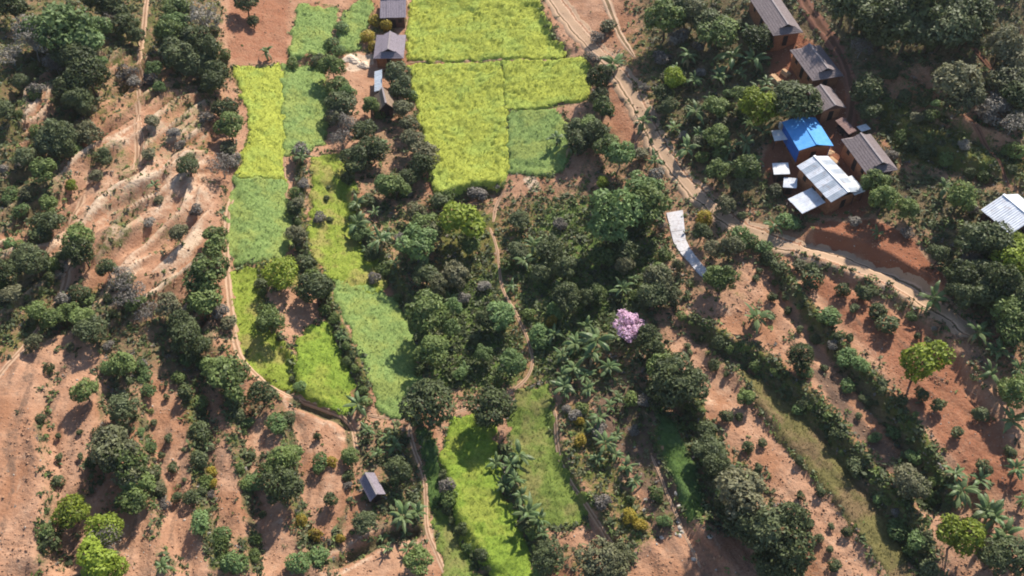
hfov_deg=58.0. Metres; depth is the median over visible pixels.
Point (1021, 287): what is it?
broadleaf tree
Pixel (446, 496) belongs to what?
shrub
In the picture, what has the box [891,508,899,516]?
dry shrub
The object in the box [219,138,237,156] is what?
dry shrub
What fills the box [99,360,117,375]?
light shrub
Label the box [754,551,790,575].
broadleaf tree
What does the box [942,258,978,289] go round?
broadleaf tree
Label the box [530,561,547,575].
light shrub
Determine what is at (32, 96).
shrub
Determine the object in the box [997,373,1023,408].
broadleaf tree
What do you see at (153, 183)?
banana plant
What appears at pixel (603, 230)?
feathery tree
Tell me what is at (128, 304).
shrub
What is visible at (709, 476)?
shrub
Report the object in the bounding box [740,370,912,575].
stubble field
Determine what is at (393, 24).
door
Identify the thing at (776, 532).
broadleaf tree
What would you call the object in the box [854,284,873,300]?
young fruit tree
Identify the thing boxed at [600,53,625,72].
banana plant
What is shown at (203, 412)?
young fruit tree
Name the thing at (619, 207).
feathery tree
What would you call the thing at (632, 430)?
dry shrub
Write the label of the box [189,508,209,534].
light shrub
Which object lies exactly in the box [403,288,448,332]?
broadleaf tree
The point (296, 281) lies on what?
rice field
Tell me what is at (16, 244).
shrub
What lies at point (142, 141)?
footpath
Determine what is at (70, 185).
yellow green tree
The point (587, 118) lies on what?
broadleaf tree
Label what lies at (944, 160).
shrub
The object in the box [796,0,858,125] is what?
earth lane
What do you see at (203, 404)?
shrub
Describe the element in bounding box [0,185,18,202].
light shrub
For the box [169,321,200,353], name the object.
broadleaf tree
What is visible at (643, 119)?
banana plant
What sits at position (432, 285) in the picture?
olive tree
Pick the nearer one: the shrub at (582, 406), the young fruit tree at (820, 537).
the young fruit tree at (820, 537)
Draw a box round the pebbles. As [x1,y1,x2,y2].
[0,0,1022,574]
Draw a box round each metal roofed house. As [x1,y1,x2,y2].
[797,155,859,214]
[979,194,1023,234]
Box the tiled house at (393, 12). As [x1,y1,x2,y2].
[380,0,405,27]
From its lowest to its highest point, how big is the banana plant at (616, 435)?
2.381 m
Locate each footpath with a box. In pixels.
[0,327,39,377]
[45,194,85,252]
[53,261,73,303]
[130,0,148,169]
[138,113,143,169]
[223,184,291,397]
[281,69,287,197]
[299,398,357,454]
[368,414,404,420]
[405,0,409,40]
[408,423,443,572]
[409,59,545,62]
[454,227,533,412]
[492,191,502,221]
[553,410,624,565]
[651,455,700,567]
[963,115,1009,187]
[965,42,993,69]
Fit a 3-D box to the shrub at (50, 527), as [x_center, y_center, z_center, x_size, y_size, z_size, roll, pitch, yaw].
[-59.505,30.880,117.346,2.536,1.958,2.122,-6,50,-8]
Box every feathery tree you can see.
[16,13,54,50]
[34,1,99,50]
[57,21,104,55]
[74,13,112,33]
[144,60,162,79]
[152,81,166,93]
[158,9,190,28]
[338,84,357,99]
[349,226,366,241]
[374,174,388,192]
[393,222,437,262]
[442,318,460,336]
[443,297,463,315]
[474,343,492,360]
[486,300,515,330]
[497,347,526,375]
[587,209,628,245]
[589,186,646,230]
[603,141,635,172]
[624,170,664,195]
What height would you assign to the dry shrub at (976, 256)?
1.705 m
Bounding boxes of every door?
[384,110,389,117]
[391,20,395,27]
[776,175,783,181]
[781,36,787,45]
[785,188,791,193]
[799,66,803,78]
[826,111,833,120]
[839,199,845,207]
[840,127,844,136]
[851,159,856,171]
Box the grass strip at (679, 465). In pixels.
[654,406,708,523]
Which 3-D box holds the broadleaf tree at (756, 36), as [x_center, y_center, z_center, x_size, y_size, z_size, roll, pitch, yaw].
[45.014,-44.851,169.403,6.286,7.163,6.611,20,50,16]
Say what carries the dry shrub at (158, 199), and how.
on the ground at (24, 376)
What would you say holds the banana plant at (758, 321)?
on the ground at (24, 376)
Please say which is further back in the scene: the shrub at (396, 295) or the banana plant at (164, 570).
the shrub at (396, 295)
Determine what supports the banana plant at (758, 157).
on the ground at (24, 376)
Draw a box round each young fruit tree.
[50,475,65,486]
[55,452,62,461]
[77,452,83,459]
[150,419,157,425]
[154,484,166,497]
[157,452,165,458]
[163,393,169,399]
[163,433,172,442]
[166,461,179,473]
[170,492,181,502]
[177,382,193,401]
[200,409,206,415]
[247,451,256,460]
[258,510,266,518]
[313,433,321,439]
[323,492,338,505]
[683,343,690,348]
[687,348,692,357]
[718,409,734,422]
[735,412,743,421]
[741,440,754,451]
[752,274,759,281]
[754,462,762,471]
[756,268,762,273]
[758,437,767,447]
[766,292,778,301]
[784,306,791,314]
[795,325,803,333]
[795,454,803,465]
[796,490,805,499]
[800,262,824,289]
[808,520,814,530]
[815,484,825,496]
[816,533,823,542]
[819,364,828,371]
[826,545,833,552]
[827,522,834,529]
[827,557,842,571]
[833,283,850,296]
[833,332,841,338]
[840,525,852,536]
[845,333,853,342]
[849,303,859,312]
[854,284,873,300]
[855,412,862,419]
[857,394,866,401]
[868,302,887,319]
[874,314,900,334]
[878,386,886,395]
[895,393,908,405]
[913,386,928,402]
[914,332,920,339]
[923,336,932,343]
[929,398,947,411]
[950,426,964,437]
[971,407,990,421]
[975,458,993,473]
[1003,445,1017,459]
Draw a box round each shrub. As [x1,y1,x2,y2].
[0,164,8,173]
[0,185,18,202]
[0,277,9,289]
[3,199,12,206]
[3,237,14,248]
[11,202,28,218]
[13,239,24,249]
[14,110,22,116]
[19,184,32,199]
[24,83,47,93]
[25,317,38,326]
[26,85,42,100]
[27,124,39,136]
[33,523,54,539]
[35,413,46,423]
[36,531,62,554]
[43,271,54,280]
[43,362,54,373]
[45,257,60,271]
[53,292,71,304]
[56,250,68,260]
[65,0,77,6]
[65,341,74,351]
[71,142,83,155]
[79,293,95,305]
[80,299,89,308]
[83,456,97,468]
[88,169,103,181]
[90,426,102,443]
[95,55,107,63]
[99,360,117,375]
[101,340,114,350]
[102,293,112,302]
[107,309,118,319]
[111,277,127,290]
[115,64,138,80]
[116,291,131,307]
[120,272,136,287]
[124,296,140,311]
[125,74,141,86]
[134,296,146,306]
[135,359,147,374]
[137,369,152,383]
[137,427,145,436]
[139,383,156,397]
[140,71,157,85]
[141,147,155,160]
[143,217,154,227]
[144,114,159,126]
[145,442,157,453]
[149,464,161,478]
[152,481,165,493]
[153,195,163,203]
[157,38,162,44]
[158,497,171,509]
[165,127,180,137]
[170,370,186,383]
[172,82,180,87]
[174,140,185,149]
[178,353,191,366]
[180,489,197,504]
[187,420,210,441]
[188,203,202,215]
[189,450,208,467]
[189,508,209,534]
[190,393,209,410]
[195,356,205,368]
[196,112,215,121]
[196,486,207,494]
[198,473,211,491]
[205,442,215,452]
[206,465,217,475]
[207,490,214,498]
[209,25,219,33]
[209,478,216,487]
[210,526,231,544]
[211,304,229,319]
[212,536,229,555]
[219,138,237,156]
[219,315,237,331]
[219,551,248,573]
[220,48,230,60]
[220,562,233,573]
[223,390,243,409]
[227,152,240,166]
[230,407,245,421]
[235,462,245,473]
[237,478,250,490]
[239,417,255,428]
[241,473,260,491]
[248,532,262,544]
[249,547,260,558]
[250,555,258,562]
[253,277,265,287]
[255,303,279,321]
[256,288,266,297]
[264,412,286,434]
[283,550,311,574]
[284,410,295,425]
[285,200,300,214]
[287,56,298,68]
[287,187,301,199]
[291,141,310,155]
[292,196,304,207]
[293,219,302,225]
[293,380,306,391]
[294,513,307,526]
[295,254,313,272]
[296,177,309,188]
[304,269,319,274]
[307,528,323,541]
[309,53,323,67]
[309,544,329,567]
[311,451,326,474]
[313,210,326,222]
[317,304,330,316]
[323,37,339,48]
[326,456,337,467]
[328,312,340,322]
[331,44,346,56]
[333,20,349,32]
[335,534,345,542]
[340,171,354,185]
[340,356,353,366]
[341,341,350,349]
[342,469,354,481]
[342,481,352,489]
[347,202,356,211]
[351,364,359,372]
[358,386,368,394]
[359,29,374,42]
[361,162,369,170]
[361,192,377,207]
[361,397,372,407]
[363,246,378,261]
[368,14,381,26]
[368,40,375,51]
[368,272,381,284]
[373,111,385,119]
[374,261,390,275]
[380,19,391,31]
[385,192,397,198]
[393,232,403,244]
[393,293,401,300]
[401,90,417,101]
[413,363,425,376]
[416,332,424,339]
[429,192,448,209]
[437,468,446,480]
[438,477,455,494]
[439,190,453,204]
[440,489,457,507]
[442,504,452,515]
[448,515,455,524]
[452,366,467,380]
[453,521,467,535]
[457,291,470,302]
[461,543,472,552]
[467,186,487,200]
[468,333,481,344]
[474,547,488,562]
[477,280,491,290]
[487,374,503,386]
[495,325,506,332]
[497,443,504,451]
[499,257,515,270]
[518,519,530,532]
[521,308,536,319]
[525,526,537,540]
[527,323,547,341]
[530,340,544,349]
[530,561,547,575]
[535,334,552,349]
[545,315,557,326]
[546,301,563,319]
[553,217,567,230]
[561,403,570,411]
[567,409,581,421]
[573,417,584,424]
[574,402,589,413]
[574,433,586,446]
[583,51,599,63]
[589,31,604,42]
[589,421,607,438]
[593,493,612,510]
[599,19,617,32]
[604,184,615,193]
[622,507,637,524]
[623,390,637,406]
[626,495,635,503]
[627,424,639,436]
[630,147,649,159]
[630,290,638,300]
[633,518,648,529]
[637,393,651,406]
[640,82,649,91]
[648,167,664,180]
[649,486,663,502]
[652,50,671,64]
[654,247,670,262]
[655,515,672,526]
[657,220,667,228]
[659,72,664,81]
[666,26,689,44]
[672,71,686,87]
[675,311,686,320]
[677,130,686,139]
[685,107,699,121]
[689,49,699,61]
[692,41,703,50]
[692,135,705,149]
[695,68,705,76]
[695,151,709,162]
[695,210,712,225]
[697,421,715,439]
[698,334,703,341]
[699,113,708,124]
[705,473,714,481]
[707,358,719,371]
[711,334,725,349]
[712,144,731,158]
[714,115,731,127]
[721,45,729,52]
[722,89,731,97]
[724,344,733,354]
[726,225,749,241]
[733,19,745,29]
[735,109,751,122]
[736,211,745,218]
[739,232,759,249]
[748,360,762,373]
[750,548,769,564]
[752,239,772,254]
[760,250,774,266]
[769,183,783,197]
[769,260,786,275]
[770,368,778,376]
[778,212,801,229]
[781,294,788,300]
[791,258,806,273]
[791,404,804,414]
[794,363,813,377]
[796,399,806,410]
[807,405,814,411]
[809,334,820,343]
[816,311,834,323]
[818,423,825,430]
[821,305,842,325]
[827,339,837,349]
[828,426,846,441]
[836,347,857,366]
[840,377,855,393]
[845,456,863,475]
[848,216,861,226]
[851,356,870,371]
[858,465,867,476]
[863,395,872,405]
[867,431,881,442]
[870,288,878,295]
[872,493,882,503]
[877,110,886,117]
[880,66,898,79]
[884,149,898,159]
[886,425,901,438]
[886,518,908,541]
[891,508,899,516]
[894,129,906,144]
[898,88,911,101]
[900,225,914,238]
[900,525,909,534]
[902,137,920,151]
[902,542,917,556]
[905,312,917,321]
[905,449,921,465]
[906,528,925,550]
[909,112,923,122]
[915,90,932,107]
[919,558,940,575]
[920,109,935,121]
[923,107,940,120]
[925,489,941,507]
[928,477,938,486]
[930,99,940,105]
[938,116,948,123]
[938,152,954,166]
[941,502,951,512]
[957,139,970,150]
[960,252,975,262]
[963,168,976,178]
[967,205,978,212]
[967,252,982,260]
[975,104,1002,125]
[976,170,990,183]
[984,89,1012,112]
[986,301,1000,310]
[1000,143,1011,154]
[1006,141,1023,159]
[1006,163,1017,173]
[1008,108,1023,128]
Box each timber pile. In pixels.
[768,74,781,85]
[780,69,790,77]
[830,156,839,164]
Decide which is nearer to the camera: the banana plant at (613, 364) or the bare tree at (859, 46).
the banana plant at (613, 364)
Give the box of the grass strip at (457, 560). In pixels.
[430,507,483,575]
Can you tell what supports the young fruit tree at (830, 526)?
on the ground at (24, 376)
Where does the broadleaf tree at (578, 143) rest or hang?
on the ground at (24, 376)
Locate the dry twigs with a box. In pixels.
[0,0,1023,575]
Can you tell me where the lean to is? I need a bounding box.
[786,188,824,222]
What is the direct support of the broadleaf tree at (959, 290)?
on the ground at (24, 376)
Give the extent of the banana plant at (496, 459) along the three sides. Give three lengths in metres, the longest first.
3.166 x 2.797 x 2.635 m
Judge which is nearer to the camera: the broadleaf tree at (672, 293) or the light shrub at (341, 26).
the broadleaf tree at (672, 293)
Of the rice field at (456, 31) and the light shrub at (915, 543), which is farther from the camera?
the rice field at (456, 31)
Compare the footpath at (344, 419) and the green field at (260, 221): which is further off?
the green field at (260, 221)
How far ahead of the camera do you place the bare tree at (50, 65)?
166.14 m
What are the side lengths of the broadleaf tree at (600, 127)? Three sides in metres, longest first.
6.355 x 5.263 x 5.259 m
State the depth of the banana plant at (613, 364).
139.61 m
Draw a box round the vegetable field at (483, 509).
[438,414,532,575]
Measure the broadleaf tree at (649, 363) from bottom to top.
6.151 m
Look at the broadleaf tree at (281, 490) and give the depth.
124.90 m
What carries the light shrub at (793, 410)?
on the ground at (24, 376)
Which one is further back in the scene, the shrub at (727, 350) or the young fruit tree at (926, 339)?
the shrub at (727, 350)
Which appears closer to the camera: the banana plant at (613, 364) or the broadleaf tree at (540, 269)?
the banana plant at (613, 364)
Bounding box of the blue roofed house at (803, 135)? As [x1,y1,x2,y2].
[781,117,832,166]
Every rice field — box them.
[229,264,296,392]
[233,62,286,181]
[262,259,299,287]
[292,321,357,414]
[306,153,388,293]
[405,0,566,63]
[407,61,509,197]
[500,57,591,110]
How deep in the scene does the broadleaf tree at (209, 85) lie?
170.55 m
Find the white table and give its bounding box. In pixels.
[856,124,870,131]
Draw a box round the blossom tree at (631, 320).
[613,309,644,342]
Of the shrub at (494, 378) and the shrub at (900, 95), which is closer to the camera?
the shrub at (494, 378)
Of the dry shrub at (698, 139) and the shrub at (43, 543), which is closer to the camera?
the shrub at (43, 543)
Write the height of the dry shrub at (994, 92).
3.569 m
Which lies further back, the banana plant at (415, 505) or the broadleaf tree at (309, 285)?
the broadleaf tree at (309, 285)
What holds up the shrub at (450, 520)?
on the ground at (24, 376)
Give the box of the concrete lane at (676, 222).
[666,210,706,277]
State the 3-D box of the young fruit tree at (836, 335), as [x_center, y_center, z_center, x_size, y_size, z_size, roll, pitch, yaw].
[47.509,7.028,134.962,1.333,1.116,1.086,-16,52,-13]
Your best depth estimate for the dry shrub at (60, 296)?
138.29 m
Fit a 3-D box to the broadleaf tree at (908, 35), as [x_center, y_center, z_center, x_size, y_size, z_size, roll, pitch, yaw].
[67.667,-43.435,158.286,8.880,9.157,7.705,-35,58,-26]
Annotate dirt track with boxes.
[544,0,979,336]
[602,0,634,57]
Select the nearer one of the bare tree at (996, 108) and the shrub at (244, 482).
the shrub at (244, 482)
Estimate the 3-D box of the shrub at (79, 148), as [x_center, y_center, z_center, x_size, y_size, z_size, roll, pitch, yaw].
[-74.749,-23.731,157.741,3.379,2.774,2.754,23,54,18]
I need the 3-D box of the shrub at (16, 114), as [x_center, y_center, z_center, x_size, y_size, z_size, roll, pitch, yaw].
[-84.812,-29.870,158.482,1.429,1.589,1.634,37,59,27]
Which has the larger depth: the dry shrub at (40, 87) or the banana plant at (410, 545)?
the dry shrub at (40, 87)
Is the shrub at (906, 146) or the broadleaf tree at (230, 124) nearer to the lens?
the shrub at (906, 146)
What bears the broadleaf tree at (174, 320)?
on the ground at (24, 376)
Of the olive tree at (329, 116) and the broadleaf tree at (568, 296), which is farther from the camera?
the olive tree at (329, 116)
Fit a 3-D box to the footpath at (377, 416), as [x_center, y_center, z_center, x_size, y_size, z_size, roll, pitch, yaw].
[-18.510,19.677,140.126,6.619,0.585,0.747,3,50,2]
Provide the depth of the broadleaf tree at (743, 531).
119.37 m
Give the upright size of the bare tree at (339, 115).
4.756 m
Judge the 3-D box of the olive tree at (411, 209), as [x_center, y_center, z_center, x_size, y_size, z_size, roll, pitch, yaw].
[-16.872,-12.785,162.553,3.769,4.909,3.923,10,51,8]
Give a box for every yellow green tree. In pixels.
[49,492,91,529]
[65,179,77,192]
[75,534,120,575]
[83,512,124,549]
[97,555,129,575]
[260,255,298,289]
[436,200,486,238]
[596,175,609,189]
[664,66,685,88]
[737,84,780,129]
[759,103,778,123]
[898,339,956,383]
[935,513,987,558]
[988,238,1023,275]
[998,229,1023,251]
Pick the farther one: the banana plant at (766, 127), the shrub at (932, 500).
the banana plant at (766, 127)
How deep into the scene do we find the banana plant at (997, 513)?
115.74 m
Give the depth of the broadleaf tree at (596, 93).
171.78 m
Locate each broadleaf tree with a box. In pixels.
[0,0,28,22]
[0,99,15,120]
[0,258,21,284]
[9,242,37,264]
[11,73,29,88]
[11,146,36,168]
[13,246,50,276]
[25,211,67,242]
[25,300,46,319]
[29,156,57,184]
[31,128,65,157]
[36,118,78,147]
[38,194,57,212]
[38,307,64,329]
[47,37,95,66]
[49,135,75,160]
[51,67,90,99]
[56,301,79,322]
[59,221,95,254]
[60,88,94,118]
[63,236,96,268]
[66,52,111,96]
[67,284,92,305]
[68,306,95,330]
[68,377,98,403]
[71,314,108,342]
[80,0,111,15]
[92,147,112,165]
[94,257,118,277]
[97,0,128,16]
[97,439,148,482]
[107,392,139,423]
[108,351,136,376]
[111,12,140,35]
[113,486,149,514]
[117,466,156,500]
[126,27,145,46]
[152,19,180,42]
[156,35,192,71]
[161,0,193,15]
[166,309,196,334]
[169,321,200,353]
[173,50,205,79]
[175,152,199,175]
[178,24,214,50]
[181,252,229,295]
[183,283,221,316]
[184,334,212,362]
[193,35,223,69]
[197,58,228,88]
[199,355,227,376]
[200,70,224,97]
[201,225,228,244]
[202,234,229,260]
[206,357,250,400]
[210,96,238,116]
[212,111,245,140]
[233,0,259,16]
[246,15,258,27]
[246,380,276,404]
[254,308,285,333]
[257,462,280,486]
[259,464,303,504]
[266,445,297,469]
[285,444,304,467]
[292,270,334,305]
[316,54,346,76]
[322,90,357,115]
[324,75,349,93]
[339,144,367,172]
[341,446,359,464]
[349,118,377,139]
[351,510,376,535]
[358,135,388,162]
[362,96,379,115]
[377,173,412,200]
[381,454,412,482]
[384,60,411,86]
[388,82,404,99]
[392,74,411,97]
[397,377,457,429]
[399,167,422,186]
[402,543,434,575]
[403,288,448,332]
[407,212,437,235]
[409,152,435,177]
[412,262,442,285]
[412,334,450,367]
[457,236,480,253]
[465,384,517,428]
[475,308,500,327]
[507,241,527,261]
[508,210,528,231]
[530,263,552,282]
[530,538,564,575]
[536,235,564,262]
[550,255,577,278]
[551,281,580,315]
[562,117,584,139]
[567,132,593,155]
[572,113,597,136]
[579,288,596,306]
[581,119,609,146]
[584,63,613,87]
[586,242,617,268]
[587,86,610,102]
[587,282,608,303]
[592,95,614,120]
[592,133,620,159]
[610,236,640,263]
[627,201,653,227]
[629,181,673,225]
[632,324,662,348]
[637,281,669,308]
[639,339,665,361]
[641,261,671,281]
[643,0,686,40]
[645,351,700,409]
[646,353,675,378]
[647,376,678,410]
[648,284,677,302]
[652,83,673,103]
[657,96,678,115]
[672,369,710,401]
[673,0,707,28]
[690,434,725,458]
[692,222,712,240]
[693,7,728,36]
[694,15,739,50]
[702,95,730,120]
[702,265,725,286]
[702,452,731,475]
[703,123,730,149]
[705,159,731,182]
[707,265,739,293]
[714,493,756,527]
[721,502,768,550]
[730,85,755,105]
[731,154,760,180]
[736,389,755,404]
[742,24,773,56]
[749,505,790,554]
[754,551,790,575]
[771,79,823,120]
[771,500,813,532]
[771,528,817,575]
[786,342,813,373]
[823,0,866,27]
[841,0,885,19]
[849,71,884,103]
[854,0,914,47]
[854,98,883,121]
[860,169,892,192]
[868,185,900,215]
[880,10,930,54]
[892,0,949,23]
[898,198,919,219]
[913,5,975,53]
[915,24,948,52]
[927,243,952,264]
[935,0,978,20]
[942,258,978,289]
[944,280,977,309]
[946,179,978,216]
[952,12,985,51]
[953,223,992,255]
[958,0,998,27]
[959,220,1016,255]
[964,258,993,283]
[970,277,1000,307]
[976,537,1008,575]
[981,260,1023,301]
[989,295,1023,327]
[990,534,1023,575]
[994,312,1023,347]
[997,80,1023,109]
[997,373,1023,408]
[1003,278,1023,311]
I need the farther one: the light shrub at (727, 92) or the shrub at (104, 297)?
the light shrub at (727, 92)
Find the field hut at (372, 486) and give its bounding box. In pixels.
[359,472,384,502]
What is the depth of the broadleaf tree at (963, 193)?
139.44 m
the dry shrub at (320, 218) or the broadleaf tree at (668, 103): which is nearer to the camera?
the dry shrub at (320, 218)
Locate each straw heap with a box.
[342,54,359,63]
[356,61,369,68]
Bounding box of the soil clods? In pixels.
[0,0,1023,575]
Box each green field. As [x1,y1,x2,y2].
[222,175,293,266]
[279,63,328,156]
[287,3,338,60]
[330,278,422,419]
[336,0,373,52]
[505,108,570,176]
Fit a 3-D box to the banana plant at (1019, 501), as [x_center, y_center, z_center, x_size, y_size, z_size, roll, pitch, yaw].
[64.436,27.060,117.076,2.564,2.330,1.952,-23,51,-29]
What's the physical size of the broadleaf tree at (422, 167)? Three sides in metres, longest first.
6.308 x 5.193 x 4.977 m
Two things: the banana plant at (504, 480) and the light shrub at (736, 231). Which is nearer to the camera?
the banana plant at (504, 480)
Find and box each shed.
[374,70,381,92]
[770,129,786,149]
[772,163,789,181]
[783,177,796,193]
[836,117,855,138]
[847,176,864,204]
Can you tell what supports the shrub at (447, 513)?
on the ground at (24, 376)
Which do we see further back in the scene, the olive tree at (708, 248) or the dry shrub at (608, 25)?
the dry shrub at (608, 25)
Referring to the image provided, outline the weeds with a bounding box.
[0,0,1023,575]
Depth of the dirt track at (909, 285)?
154.79 m
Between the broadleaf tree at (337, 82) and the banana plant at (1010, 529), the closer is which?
the banana plant at (1010, 529)
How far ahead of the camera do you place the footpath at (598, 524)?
129.55 m
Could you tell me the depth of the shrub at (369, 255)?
157.96 m
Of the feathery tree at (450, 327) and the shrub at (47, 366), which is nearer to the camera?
the shrub at (47, 366)
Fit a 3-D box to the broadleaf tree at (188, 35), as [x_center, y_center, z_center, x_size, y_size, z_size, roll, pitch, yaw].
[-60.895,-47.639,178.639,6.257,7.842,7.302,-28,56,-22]
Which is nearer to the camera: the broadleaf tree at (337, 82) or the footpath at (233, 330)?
the footpath at (233, 330)
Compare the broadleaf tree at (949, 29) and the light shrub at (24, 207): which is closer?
the light shrub at (24, 207)
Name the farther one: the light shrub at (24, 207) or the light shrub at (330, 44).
the light shrub at (330, 44)
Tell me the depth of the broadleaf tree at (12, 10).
170.21 m
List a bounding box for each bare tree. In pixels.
[0,43,22,67]
[10,14,44,44]
[17,32,47,61]
[42,53,65,73]
[89,524,124,552]
[98,11,120,24]
[107,266,135,289]
[112,281,146,305]
[134,301,158,323]
[168,3,195,15]
[184,0,220,31]
[205,152,235,178]
[329,129,352,149]
[330,107,348,126]
[337,113,356,137]
[850,37,873,57]
[983,93,1010,114]
[1000,111,1023,134]
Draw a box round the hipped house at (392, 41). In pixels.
[373,31,405,67]
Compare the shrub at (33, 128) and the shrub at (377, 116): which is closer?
the shrub at (33, 128)
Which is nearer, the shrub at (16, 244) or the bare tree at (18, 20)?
the shrub at (16, 244)
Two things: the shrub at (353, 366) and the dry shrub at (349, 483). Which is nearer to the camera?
the dry shrub at (349, 483)
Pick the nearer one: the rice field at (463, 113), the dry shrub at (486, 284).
the dry shrub at (486, 284)
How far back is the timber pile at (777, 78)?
167.00 m
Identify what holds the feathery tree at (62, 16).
on the ground at (24, 376)
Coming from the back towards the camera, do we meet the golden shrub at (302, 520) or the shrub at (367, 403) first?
the shrub at (367, 403)
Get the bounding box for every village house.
[748,0,802,51]
[790,43,843,95]
[809,84,845,122]
[840,132,897,184]
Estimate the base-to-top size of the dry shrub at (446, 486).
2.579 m
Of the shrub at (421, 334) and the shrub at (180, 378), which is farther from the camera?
the shrub at (421, 334)
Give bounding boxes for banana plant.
[146,179,160,190]
[153,556,174,575]
[202,441,213,450]
[260,46,272,60]
[289,141,305,154]
[293,147,311,163]
[334,329,346,341]
[342,390,367,417]
[347,210,371,235]
[349,193,366,208]
[360,422,375,436]
[363,228,374,236]
[367,205,380,217]
[367,225,392,253]
[369,447,385,458]
[376,533,389,543]
[380,541,393,553]
[381,226,395,242]
[381,430,393,446]
[386,436,404,456]
[388,256,401,267]
[388,499,414,533]
[399,539,416,553]
[400,528,412,538]
[410,500,426,521]
[411,502,427,512]
[420,257,434,271]
[444,290,458,301]
[460,360,471,372]
[485,451,503,470]
[495,473,511,492]
[503,455,522,474]
[505,278,517,293]
[506,468,526,489]
[508,439,534,464]
[511,486,527,509]
[511,491,541,525]
[513,253,536,270]
[523,236,544,256]
[528,507,550,530]
[535,526,549,539]
[542,262,556,281]
[545,130,564,145]
[547,323,565,342]
[550,374,576,394]
[553,346,568,363]
[555,365,570,380]
[559,387,569,399]
[560,332,585,355]
[561,131,584,157]
[563,356,588,379]
[575,324,617,355]
[576,315,592,331]
[576,369,596,382]
[580,380,595,397]
[581,344,602,367]
[585,419,599,433]
[587,405,608,428]
[587,452,604,466]
[592,430,617,455]
[597,358,622,377]
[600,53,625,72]
[601,397,615,412]
[606,446,625,463]
[608,277,633,297]
[609,390,624,403]
[610,427,623,443]
[617,455,637,477]
[626,275,641,283]
[627,472,642,491]
[633,106,655,134]
[645,148,663,166]
[665,120,681,134]
[674,133,701,158]
[678,47,699,67]
[685,70,703,88]
[685,99,705,125]
[693,126,706,139]
[698,23,719,49]
[711,65,733,83]
[712,69,728,87]
[713,44,747,69]
[717,154,732,162]
[721,142,739,159]
[732,66,746,81]
[735,134,754,153]
[741,46,771,73]
[741,117,753,129]
[744,302,775,334]
[747,153,763,163]
[750,81,770,98]
[753,122,773,141]
[757,74,774,86]
[763,215,783,234]
[871,224,884,238]
[917,280,948,312]
[939,177,953,198]
[941,463,969,481]
[944,477,980,509]
[967,320,994,344]
[967,466,992,489]
[970,491,1003,523]
[976,359,998,384]
[981,342,999,356]
[982,501,1008,533]
[987,527,1012,542]
[993,336,1013,361]
[993,516,1023,542]
[1001,407,1023,433]
[1004,458,1023,480]
[1010,359,1023,378]
[1015,492,1023,505]
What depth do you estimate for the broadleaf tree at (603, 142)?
162.71 m
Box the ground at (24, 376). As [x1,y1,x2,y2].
[0,0,1023,575]
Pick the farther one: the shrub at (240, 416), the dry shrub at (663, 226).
the dry shrub at (663, 226)
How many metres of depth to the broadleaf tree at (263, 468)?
127.70 m
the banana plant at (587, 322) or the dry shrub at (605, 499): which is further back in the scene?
the banana plant at (587, 322)
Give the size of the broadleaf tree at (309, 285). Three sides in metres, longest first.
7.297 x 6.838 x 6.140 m
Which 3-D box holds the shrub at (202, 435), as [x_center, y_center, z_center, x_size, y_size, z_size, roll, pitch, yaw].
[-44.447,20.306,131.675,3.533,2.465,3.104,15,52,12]
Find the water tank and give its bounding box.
[778,122,782,129]
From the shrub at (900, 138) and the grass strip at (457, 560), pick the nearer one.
the grass strip at (457, 560)
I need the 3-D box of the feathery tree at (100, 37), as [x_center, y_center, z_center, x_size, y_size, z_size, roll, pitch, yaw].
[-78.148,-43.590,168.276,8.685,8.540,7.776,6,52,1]
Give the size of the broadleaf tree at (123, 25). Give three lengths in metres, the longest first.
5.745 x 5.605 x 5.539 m
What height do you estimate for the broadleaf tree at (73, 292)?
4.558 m
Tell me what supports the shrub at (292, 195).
on the ground at (24, 376)
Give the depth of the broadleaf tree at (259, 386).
134.62 m
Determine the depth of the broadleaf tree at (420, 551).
123.64 m
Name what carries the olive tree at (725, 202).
on the ground at (24, 376)
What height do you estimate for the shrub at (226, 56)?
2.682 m
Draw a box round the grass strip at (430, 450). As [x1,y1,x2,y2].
[414,426,447,508]
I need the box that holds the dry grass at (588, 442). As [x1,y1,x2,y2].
[0,0,1023,575]
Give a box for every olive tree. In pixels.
[0,284,21,303]
[23,333,42,349]
[73,119,103,144]
[74,104,96,117]
[85,424,140,478]
[91,424,125,453]
[110,460,154,488]
[155,291,182,317]
[168,224,187,243]
[283,225,306,242]
[323,107,347,126]
[392,99,414,117]
[399,114,420,131]
[399,128,424,152]
[405,201,426,221]
[412,141,439,164]
[421,220,445,248]
[426,273,449,297]
[440,259,470,288]
[574,535,616,575]
[604,551,630,575]
[606,541,633,569]
[614,256,635,275]
[642,263,674,294]
[667,287,683,305]
[671,259,684,270]
[680,0,704,29]
[703,240,720,257]
[714,194,735,215]
[714,465,766,522]
[718,235,745,258]
[730,174,754,193]
[893,463,924,491]
[896,475,931,499]
[930,60,985,105]
[944,80,987,117]
[981,22,1023,66]
[985,60,1023,92]
[997,46,1023,74]
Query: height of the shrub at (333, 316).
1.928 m
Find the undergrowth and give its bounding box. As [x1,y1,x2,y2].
[0,0,1023,575]
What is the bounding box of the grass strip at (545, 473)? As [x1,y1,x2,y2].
[506,384,587,530]
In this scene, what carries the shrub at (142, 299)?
on the ground at (24, 376)
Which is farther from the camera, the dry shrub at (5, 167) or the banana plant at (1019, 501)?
the dry shrub at (5, 167)
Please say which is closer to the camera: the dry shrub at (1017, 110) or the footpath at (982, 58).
the dry shrub at (1017, 110)
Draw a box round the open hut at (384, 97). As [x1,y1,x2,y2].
[375,87,393,117]

